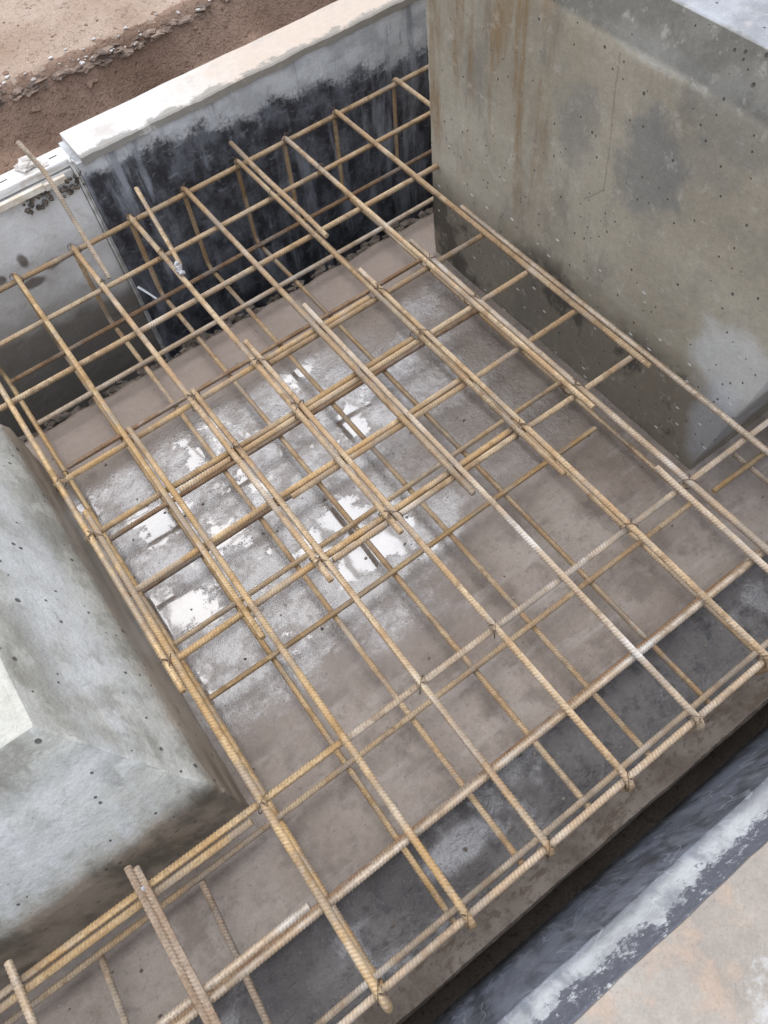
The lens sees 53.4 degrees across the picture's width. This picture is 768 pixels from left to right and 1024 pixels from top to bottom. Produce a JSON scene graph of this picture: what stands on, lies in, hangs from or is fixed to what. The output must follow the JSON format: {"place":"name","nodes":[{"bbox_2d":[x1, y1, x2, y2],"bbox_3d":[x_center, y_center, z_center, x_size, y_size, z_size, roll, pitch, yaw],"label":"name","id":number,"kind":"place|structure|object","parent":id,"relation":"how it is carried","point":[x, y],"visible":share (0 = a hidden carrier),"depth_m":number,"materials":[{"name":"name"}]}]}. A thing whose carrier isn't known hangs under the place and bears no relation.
{"place":"outdoors","nodes":[
{"label":"outdoors","id":0,"kind":"place"},
{"bbox_2d":[16,140,110,278],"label":"rebar bar","id":1,"kind":"object","parent":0,"point":[31,157],"visible":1,"depth_m":2.27,"materials":[{"name":"metal"}]},
{"bbox_2d":[0,0,337,174],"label":"soil bank","id":2,"kind":"structure","parent":0,"point":[69,101],"depth_m":2.66,"materials":[{"name":"brown soil"}]},
{"bbox_2d":[0,0,210,86],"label":"pebbles","id":3,"kind":"object","parent":2,"relation":"on","point":[81,62],"visible":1,"depth_m":2.58,"materials":[{"name":"beige stone"}]},
{"bbox_2d":[0,0,229,106],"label":"bank crust","id":4,"kind":"object","parent":2,"relation":"on","point":[94,61],"visible":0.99,"depth_m":2.60,"materials":[{"name":"brown soil"},{"name":"small stones"}]},
{"bbox_2d":[0,0,264,166],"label":"soil clods","id":5,"kind":"object","parent":2,"relation":"on","point":[37,108],"visible":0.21,"depth_m":2.62,"materials":[{"name":"brown soil"}]},
{"bbox_2d":[0,213,767,1023],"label":"pit floor","id":6,"kind":"structure","parent":0,"point":[258,885],"depth_m":2.17,"materials":[{"name":"concrete"}]},
{"bbox_2d":[0,424,249,989],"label":"concrete footing","id":7,"kind":"object","parent":6,"relation":"on","point":[112,766],"visible":0.94,"depth_m":1.59,"materials":[{"name":"grey concrete"}]},
{"bbox_2d":[0,366,382,985],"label":"rebar bar","id":8,"kind":"object","parent":6,"relation":"on","point":[143,624],"visible":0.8,"depth_m":1.91,"materials":[{"name":"orange metal"}]},
{"bbox_2d":[53,295,370,487],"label":"rebar crossbar","id":9,"kind":"object","parent":8,"relation":"attached to","point":[158,424],"visible":0.88,"depth_m":2.07,"materials":[{"name":"orange metal"}]},
{"bbox_2d":[56,470,67,491],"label":"tie wire","id":10,"kind":"object","parent":9,"relation":"attached to","point":[62,478],"visible":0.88,"depth_m":1.94,"materials":[{"name":"metal"}]},
{"bbox_2d":[186,391,199,410],"bbox_3d":[-0.516,-0.299,2.051,0.026,0.046,0.060,7,62,9],"label":"tie wire","id":11,"kind":"object","parent":9,"relation":"attached to","point":[193,397],"visible":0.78,"depth_m":2.03,"materials":[{"name":"metal"}]},
{"bbox_2d":[249,358,269,368],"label":"tie wire","id":12,"kind":"object","parent":9,"relation":"attached to","point":[257,361],"visible":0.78,"depth_m":2.08,"materials":[{"name":"metal"}]},
{"bbox_2d":[0,65,427,292],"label":"rebar crossbar","id":13,"kind":"object","parent":8,"relation":"attached to","point":[128,223],"visible":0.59,"depth_m":2.50,"materials":[{"name":"orange metal"}]},
{"bbox_2d":[70,245,523,864],"bbox_3d":[-0.337,-0.023,2.064,0.023,0.361,2.173,-34,63,-13],"label":"rebar bar","id":14,"kind":"object","parent":13,"relation":"attached to","point":[268,499],"visible":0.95,"depth_m":2.03,"materials":[{"name":"orange metal"}]},
{"bbox_2d":[142,363,491,593],"bbox_3d":[-0.113,-0.157,2.296,1.397,0.018,0.019,-34,63,-13],"label":"rebar crossbar","id":15,"kind":"object","parent":14,"relation":"attached to","point":[219,542],"visible":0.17,"depth_m":2.19,"materials":[{"name":"orange metal"}]},
{"bbox_2d":[208,426,596,700],"bbox_3d":[0.091,0.117,2.124,1.341,0.020,0.021,-34,63,-13],"label":"rebar crossbar","id":16,"kind":"object","parent":14,"relation":"attached to","point":[368,589],"visible":0.9,"depth_m":2.10,"materials":[{"name":"orange metal"}]},
{"bbox_2d":[180,186,650,755],"bbox_3d":[-0.012,-0.239,2.155,0.023,0.359,2.187,-34,63,-13],"label":"rebar bar","id":17,"kind":"object","parent":13,"relation":"attached to","point":[436,454],"visible":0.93,"depth_m":2.12,"materials":[{"name":"orange metal"}]},
{"bbox_2d":[109,309,478,540],"bbox_3d":[-0.237,-0.300,2.388,1.397,0.018,0.020,-34,63,-13],"label":"rebar crossbar","id":18,"kind":"object","parent":17,"relation":"attached to","point":[138,521],"visible":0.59,"depth_m":2.36,"materials":[{"name":"orange metal"}]},
{"bbox_2d":[173,381,560,645],"bbox_3d":[-0.001,-0.027,2.212,1.397,0.020,0.020,-34,63,-13],"label":"rebar crossbar","id":19,"kind":"object","parent":17,"relation":"attached to","point":[303,557],"visible":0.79,"depth_m":2.18,"materials":[{"name":"orange metal"}]},
{"bbox_2d":[314,638,767,1023],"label":"rebar crossbar","id":20,"kind":"object","parent":17,"relation":"attached to","point":[361,988],"visible":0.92,"depth_m":1.74,"materials":[{"name":"metal"}]},
{"bbox_2d":[234,158,710,704],"bbox_3d":[0.149,-0.353,2.205,0.023,0.362,2.176,-34,63,-13],"label":"rebar bar","id":21,"kind":"object","parent":13,"relation":"attached to","point":[560,470],"visible":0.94,"depth_m":2.15,"materials":[{"name":"orange metal"}]},
{"bbox_2d":[281,136,761,659],"bbox_3d":[0.305,-0.448,2.242,0.025,0.359,2.188,-34,63,-13],"label":"rebar bar","id":22,"kind":"object","parent":13,"relation":"attached to","point":[567,384],"visible":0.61,"depth_m":2.16,"materials":[{"name":"orange metal"}]},
{"bbox_2d":[0,111,429,346],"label":"rebar crossbar","id":23,"kind":"object","parent":22,"relation":"attached to","point":[134,272],"visible":0.58,"depth_m":2.38,"materials":[{"name":"orange metal"}]},
{"bbox_2d":[126,214,590,808],"bbox_3d":[-0.171,-0.128,2.110,0.023,0.362,2.189,-34,63,-13],"label":"rebar bar","id":24,"kind":"object","parent":23,"relation":"attached to","point":[456,648],"visible":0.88,"depth_m":2.08,"materials":[{"name":"orange metal"}]},
{"bbox_2d":[134,187,182,265],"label":"rebar bar","id":25,"kind":"object","parent":24,"relation":"on","point":[156,223],"visible":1,"depth_m":2.29,"materials":[{"name":"orange metal"}]},
{"bbox_2d":[174,261,184,275],"bbox_3d":[-0.608,-0.724,2.263,0.025,0.030,0.051,-21,61,-7],"label":"weld lump","id":26,"kind":"object","parent":24,"relation":"on","point":[178,267],"visible":1,"depth_m":2.26,"materials":[{"name":"silver metal"}]},
{"bbox_2d":[66,259,421,469],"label":"rebar crossbar","id":27,"kind":"object","parent":22,"relation":"attached to","point":[116,438],"visible":0.76,"depth_m":2.50,"materials":[{"name":"orange metal"}]},
{"bbox_2d":[332,109,765,562],"bbox_3d":[0.469,-0.564,2.294,0.024,0.355,2.178,-34,63,-13],"label":"rebar bar","id":28,"kind":"object","parent":13,"relation":"attached to","point":[624,345],"visible":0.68,"depth_m":2.32,"materials":[{"name":"orange metal"}]},
{"bbox_2d":[0,163,438,410],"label":"rebar crossbar","id":29,"kind":"object","parent":28,"relation":"attached to","point":[169,314],"visible":0.48,"depth_m":2.25,"materials":[{"name":"orange metal"}]},
{"bbox_2d":[12,273,456,923],"bbox_3d":[-0.491,0.089,2.017,0.024,0.361,2.193,-34,63,-13],"label":"rebar bar","id":30,"kind":"object","parent":29,"relation":"attached to","point":[176,513],"visible":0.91,"depth_m":1.94,"materials":[{"name":"orange metal"}]},
{"bbox_2d":[37,197,432,424],"bbox_3d":[0.042,-1.070,2.793,2.872,0.021,0.021,-34,63,-13],"label":"rebar crossbar","id":31,"kind":"object","parent":30,"relation":"attached to","point":[222,317],"visible":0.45,"depth_m":2.62,"materials":[{"name":"metal"}]},
{"bbox_2d":[229,141,328,237],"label":"rebar bar","id":32,"kind":"object","parent":29,"relation":"on","point":[283,194],"visible":1,"depth_m":2.41,"materials":[{"name":"orange metal"}]},
{"bbox_2d":[10,149,431,382],"bbox_3d":[-0.090,-1.221,2.891,2.876,0.021,0.021,-34,63,-13],"label":"rebar crossbar","id":33,"kind":"object","parent":28,"relation":"attached to","point":[196,279],"visible":0.5,"depth_m":2.73,"materials":[{"name":"orange metal"}]},
{"bbox_2d":[137,286,156,298],"bbox_3d":[-0.833,-0.771,2.683,0.067,0.046,0.016,19,64,15],"label":"plastic strip","id":34,"kind":"object","parent":33,"relation":"attached to","point":[145,291],"visible":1,"depth_m":2.68,"materials":[{"name":"white plastic"}]},
{"bbox_2d":[392,77,432,194],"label":"rebar bar","id":35,"kind":"object","parent":33,"relation":"attached to","point":[413,92],"visible":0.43,"depth_m":2.73,"materials":[{"name":"orange metal"}]},
{"bbox_2d":[179,270,529,492],"bbox_3d":[-0.040,-0.379,2.063,1.182,0.021,0.019,-34,63,-13],"label":"rebar crossbar","id":36,"kind":"object","parent":28,"relation":"attached to","point":[326,398],"visible":0.81,"depth_m":2.04,"materials":[{"name":"orange metal"}]},
{"bbox_2d":[290,399,303,418],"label":"tie wire","id":37,"kind":"object","parent":36,"relation":"attached to","point":[297,405],"visible":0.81,"depth_m":1.99,"materials":[{"name":"metal"}]},
{"bbox_2d":[409,239,767,555],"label":"rebar bar","id":38,"kind":"object","parent":36,"relation":"on","point":[742,528],"visible":0.99,"depth_m":1.90,"materials":[{"name":"metal"}]},
{"bbox_2d":[267,233,484,365],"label":"rebar crossbar","id":39,"kind":"object","parent":38,"relation":"attached to","point":[365,305],"visible":0.82,"depth_m":2.18,"materials":[{"name":"orange metal"}]},
{"bbox_2d":[464,290,481,305],"bbox_3d":[0.256,-0.602,2.148,0.060,0.046,0.026,15,63,13],"label":"tie wire","id":40,"kind":"object","parent":38,"relation":"attached to","point":[474,296],"visible":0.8,"depth_m":2.13,"materials":[{"name":"metal"}]},
{"bbox_2d":[460,204,767,456],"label":"rebar bar","id":41,"kind":"object","parent":36,"relation":"attached to","point":[722,415],"visible":1,"depth_m":2.02,"materials":[{"name":"metal"}]},
{"bbox_2d":[331,351,639,561],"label":"rebar crossbar","id":42,"kind":"object","parent":28,"relation":"attached to","point":[414,504],"visible":0.86,"depth_m":1.89,"materials":[{"name":"orange metal"}]},
{"bbox_2d":[378,510,402,518],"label":"tie wire","id":43,"kind":"object","parent":42,"relation":"attached to","point":[389,513],"visible":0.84,"depth_m":1.81,"materials":[{"name":"metal"}]},
{"bbox_2d":[517,419,528,438],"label":"tie wire","id":44,"kind":"object","parent":42,"relation":"attached to","point":[521,424],"visible":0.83,"depth_m":1.90,"materials":[{"name":"metal"}]},
{"bbox_2d":[563,377,585,394],"bbox_3d":[0.491,-0.326,1.971,0.060,0.046,0.026,-1,61,5],"label":"tie wire","id":45,"kind":"object","parent":42,"relation":"attached to","point":[572,385],"visible":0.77,"depth_m":1.95,"materials":[{"name":"metal"}]},
{"bbox_2d":[128,377,462,596],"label":"rebar crossbar","id":46,"kind":"object","parent":8,"relation":"attached to","point":[265,506],"visible":0.84,"depth_m":1.89,"materials":[{"name":"orange metal"}]},
{"bbox_2d":[290,309,577,498],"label":"rebar crossbar","id":47,"kind":"object","parent":46,"relation":"on","point":[419,413],"visible":0.79,"depth_m":1.98,"materials":[{"name":"orange metal"}]},
{"bbox_2d":[1,502,692,1023],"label":"rebar crossbar","id":48,"kind":"object","parent":8,"relation":"attached to","point":[179,892],"visible":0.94,"depth_m":1.84,"materials":[{"name":"orange metal"}]},
{"bbox_2d":[426,0,767,469],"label":"concrete block","id":49,"kind":"structure","parent":6,"relation":"on","point":[607,160],"depth_m":1.88,"materials":[{"name":"grey concrete"}]},
{"bbox_2d":[52,258,763,1020],"bbox_3d":[0.036,0.039,2.283,2.643,0.072,1.858,-34,63,-13],"label":"grit","id":50,"kind":"object","parent":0,"point":[428,658],"visible":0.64,"depth_m":2.01,"materials":[{"name":"black gravel"}]},
{"bbox_2d":[189,555,767,1023],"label":"floor","id":51,"kind":"structure","parent":0,"point":[373,907],"depth_m":1.88,"materials":[{"name":"concrete"}]},
{"bbox_2d":[573,841,767,1023],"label":"pavement","id":52,"kind":"structure","parent":0,"point":[705,961],"depth_m":1.17,"materials":[{"name":"concrete"}]},
{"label":"ground","id":53,"kind":"structure","parent":0,"visible":0},
{"bbox_2d":[0,167,165,436],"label":"concrete wall","id":54,"kind":"structure","parent":53,"relation":"on","point":[30,242],"depth_m":2.62,"materials":[{"name":"grey concrete"}]},
{"bbox_2d":[0,174,66,212],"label":"timber batten","id":55,"kind":"object","parent":54,"relation":"on","point":[11,202],"visible":1,"depth_m":2.27,"materials":[{"name":"beige wood"}]},
{"bbox_2d":[0,147,70,199],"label":"timber board","id":56,"kind":"object","parent":54,"relation":"on","point":[12,181],"visible":0.86,"depth_m":2.27,"materials":[{"name":"white wood"}]},
{"bbox_2d":[13,155,48,172],"bbox_3d":[-1.056,-1.038,2.277,0.095,0.042,0.073,-34,63,-13],"label":"mortar lump","id":57,"kind":"object","parent":56,"relation":"on","point":[25,163],"visible":0.76,"depth_m":2.27,"materials":[{"name":"white concrete"}]},
{"bbox_2d":[22,170,84,215],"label":"soil crumbs","id":58,"kind":"object","parent":54,"relation":"attached to","point":[70,191],"visible":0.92,"depth_m":2.32,"materials":[{"name":"brown soil"}]},
{"bbox_2d":[82,509,392,1013],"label":"rebar bar","id":59,"kind":"object","parent":53,"relation":"on","point":[385,1003],"visible":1,"depth_m":1.54,"materials":[{"name":"orange metal"}]},
{"bbox_2d":[84,336,414,542],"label":"rebar crossbar","id":60,"kind":"object","parent":59,"relation":"attached to","point":[195,473],"visible":0.88,"depth_m":1.98,"materials":[{"name":"orange metal"}]},
{"bbox_2d":[85,531,106,539],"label":"tie wire","id":61,"kind":"object","parent":60,"relation":"attached to","point":[95,533],"visible":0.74,"depth_m":1.85,"materials":[{"name":"metal"}]},
{"bbox_2d":[169,541,767,1023],"bbox_3d":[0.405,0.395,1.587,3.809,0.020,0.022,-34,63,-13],"label":"rebar crossbar","id":62,"kind":"object","parent":59,"relation":"attached to","point":[444,810],"visible":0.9,"depth_m":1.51,"materials":[{"name":"metal"}]},
{"bbox_2d":[4,955,129,1023],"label":"rebar bar","id":63,"kind":"object","parent":62,"relation":"on","point":[20,993],"visible":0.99,"depth_m":1.41,"materials":[{"name":"metal"}]},
{"bbox_2d":[0,818,253,1013],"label":"rebar crossbar","id":64,"kind":"object","parent":63,"relation":"attached to","point":[51,970],"visible":0.94,"depth_m":1.45,"materials":[{"name":"orange metal"}]},
{"bbox_2d":[654,465,767,573],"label":"rebar bar","id":65,"kind":"object","parent":62,"relation":"on","point":[715,521],"visible":1,"depth_m":1.74,"materials":[{"name":"metal"}]},
{"bbox_2d":[58,0,433,357],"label":"retaining wall","id":66,"kind":"structure","parent":53,"relation":"on","point":[159,144],"depth_m":2.64,"materials":[{"name":"black concrete"}]},
{"bbox_2d":[67,158,169,361],"bbox_3d":[-0.900,-0.826,2.691,0.015,0.940,0.022,-34,63,-13],"label":"formwork strip","id":67,"kind":"object","parent":66,"relation":"attached to","point":[75,170],"visible":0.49,"depth_m":2.56,"materials":[{"name":"metal"}]},
{"bbox_2d":[351,672,767,1023],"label":"kerb","id":68,"kind":"structure","parent":53,"relation":"on","point":[433,973],"depth_m":1.79,"materials":[{"name":"concrete"}]},
{"bbox_2d":[358,267,767,676],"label":"rebar bar","id":69,"kind":"object","parent":53,"relation":"on","point":[760,650],"visible":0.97,"depth_m":1.81,"materials":[{"name":"orange metal"}]},
{"bbox_2d":[367,281,387,297],"bbox_3d":[-0.018,-0.638,2.194,0.060,0.046,0.026,-3,61,4],"label":"tie wire","id":70,"kind":"object","parent":69,"relation":"attached to","point":[377,288],"visible":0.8,"depth_m":2.17,"materials":[{"name":"metal"}]},
{"bbox_2d":[410,329,430,338],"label":"tie wire","id":71,"kind":"object","parent":69,"relation":"attached to","point":[419,331],"visible":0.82,"depth_m":2.08,"materials":[{"name":"metal"}]},
{"bbox_2d":[337,658,765,1023],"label":"rebar crossbar","id":72,"kind":"object","parent":69,"relation":"attached to","point":[389,984],"visible":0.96,"depth_m":1.45,"materials":[{"name":"metal"}]},
{"bbox_2d":[126,426,475,929],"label":"rebar bar","id":73,"kind":"object","parent":72,"relation":"attached to","point":[434,868],"visible":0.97,"depth_m":1.61,"materials":[{"name":"orange metal"}]},
{"bbox_2d":[0,739,341,1000],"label":"rebar crossbar","id":74,"kind":"object","parent":73,"relation":"attached to","point":[54,955],"visible":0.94,"depth_m":1.49,"materials":[{"name":"orange metal"}]},
{"bbox_2d":[133,865,271,1023],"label":"rebar bar","id":75,"kind":"object","parent":74,"relation":"on","point":[201,994],"visible":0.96,"depth_m":1.45,"materials":[{"name":"metal"}]},
{"bbox_2d":[124,865,210,1023],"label":"rebar bar","id":76,"kind":"object","parent":75,"relation":"on","point":[158,929],"visible":1,"depth_m":1.41,"materials":[{"name":"metal"}]},
{"bbox_2d":[154,902,310,1023],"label":"rebar crossbar","id":77,"kind":"object","parent":75,"relation":"attached to","point":[239,961],"visible":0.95,"depth_m":1.40,"materials":[{"name":"metal"}]},
{"bbox_2d":[258,793,267,813],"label":"tie wire","id":78,"kind":"object","parent":74,"relation":"attached to","point":[262,803],"visible":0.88,"depth_m":1.51,"materials":[{"name":"metal"}]},
{"bbox_2d":[458,904,468,928],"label":"tie wire","id":79,"kind":"object","parent":73,"relation":"attached to","point":[465,916],"visible":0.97,"depth_m":1.39,"materials":[{"name":"metal"}]},
{"bbox_2d":[341,419,767,745],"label":"rebar crossbar","id":80,"kind":"object","parent":73,"relation":"attached to","point":[471,645],"visible":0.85,"depth_m":1.71,"materials":[{"name":"metal"}]},
{"bbox_2d":[619,517,638,531],"bbox_3d":[0.566,0.029,1.765,0.042,0.046,0.018,3,61,7],"label":"tie wire","id":81,"kind":"object","parent":80,"relation":"attached to","point":[629,523],"visible":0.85,"depth_m":1.75,"materials":[{"name":"metal"}]},
{"bbox_2d":[732,452,767,484],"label":"rebar bar","id":82,"kind":"object","parent":80,"relation":"attached to","point":[752,469],"visible":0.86,"depth_m":2.18,"materials":[{"name":"metal"}]},
{"bbox_2d":[711,452,765,493],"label":"rebar crossbar","id":83,"kind":"object","parent":82,"relation":"attached to","point":[739,472],"visible":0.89,"depth_m":2.16,"materials":[{"name":"orange metal"}]},
{"bbox_2d":[190,388,554,857],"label":"rebar bar","id":84,"kind":"object","parent":72,"relation":"attached to","point":[520,810],"visible":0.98,"depth_m":1.66,"materials":[{"name":"orange metal"}]},
{"bbox_2d":[171,427,514,665],"bbox_3d":[-0.079,0.066,1.818,1.014,0.020,0.018,-34,63,-13],"label":"rebar crossbar","id":85,"kind":"object","parent":84,"relation":"attached to","point":[282,585],"visible":0.87,"depth_m":1.80,"materials":[{"name":"orange metal"}]},
{"bbox_2d":[159,650,175,666],"bbox_3d":[-0.480,0.336,1.691,0.026,0.046,0.060,-4,61,3],"label":"tie wire","id":86,"kind":"object","parent":85,"relation":"attached to","point":[167,659],"visible":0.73,"depth_m":1.67,"materials":[{"name":"metal"}]},
{"bbox_2d":[309,557,326,566],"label":"tie wire","id":87,"kind":"object","parent":85,"relation":"attached to","point":[317,561],"visible":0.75,"depth_m":1.76,"materials":[{"name":"metal"}]},
{"bbox_2d":[377,979,386,1006],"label":"tie wire","id":88,"kind":"object","parent":72,"relation":"attached to","point":[379,993],"visible":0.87,"depth_m":1.34,"materials":[{"name":"metal"}]},
{"bbox_2d":[244,339,634,792],"bbox_3d":[0.053,0.052,1.843,0.022,0.112,1.486,-34,63,-13],"label":"rebar bar","id":89,"kind":"object","parent":72,"relation":"attached to","point":[530,666],"visible":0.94,"depth_m":1.71,"materials":[{"name":"orange metal"}]},
{"bbox_2d":[625,769,637,791],"bbox_3d":[0.483,0.525,1.494,0.018,0.046,0.042,-1,61,5],"label":"tie wire","id":90,"kind":"object","parent":89,"relation":"attached to","point":[628,780],"visible":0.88,"depth_m":1.48,"materials":[{"name":"metal"}]},
{"bbox_2d":[302,303,704,733],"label":"rebar bar","id":91,"kind":"object","parent":72,"relation":"on","point":[687,707],"visible":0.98,"depth_m":1.76,"materials":[{"name":"metal"}]},
{"bbox_2d":[687,715,708,723],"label":"tie wire","id":92,"kind":"object","parent":91,"relation":"attached to","point":[699,718],"visible":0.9,"depth_m":1.52,"materials":[{"name":"metal"}]},
{"bbox_2d":[547,835,558,858],"bbox_3d":[0.320,0.637,1.447,0.018,0.046,0.042,6,61,8],"label":"tie wire","id":93,"kind":"object","parent":72,"relation":"attached to","point":[551,847],"visible":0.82,"depth_m":1.43,"materials":[{"name":"metal"}]},
{"bbox_2d":[401,703,767,1023],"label":"gutter","id":94,"kind":"object","parent":53,"relation":"on","point":[523,928],"visible":0.18,"depth_m":1.94,"materials":[{"name":"concrete"},{"name":"water"}]},
{"bbox_2d":[431,725,767,1023],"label":"retaining wall","id":95,"kind":"structure","parent":53,"relation":"on","point":[582,951],"depth_m":1.36,"materials":[{"name":"grey concrete"}]},
{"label":"earth shoulder","id":96,"kind":"structure","parent":0,"visible":0},
{"bbox_2d":[18,207,433,443],"bbox_3d":[-0.565,-0.671,2.751,2.730,0.076,0.123,-34,63,-13],"label":"rubble","id":97,"kind":"object","parent":96,"relation":"on","point":[232,320],"visible":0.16,"depth_m":2.73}
]}

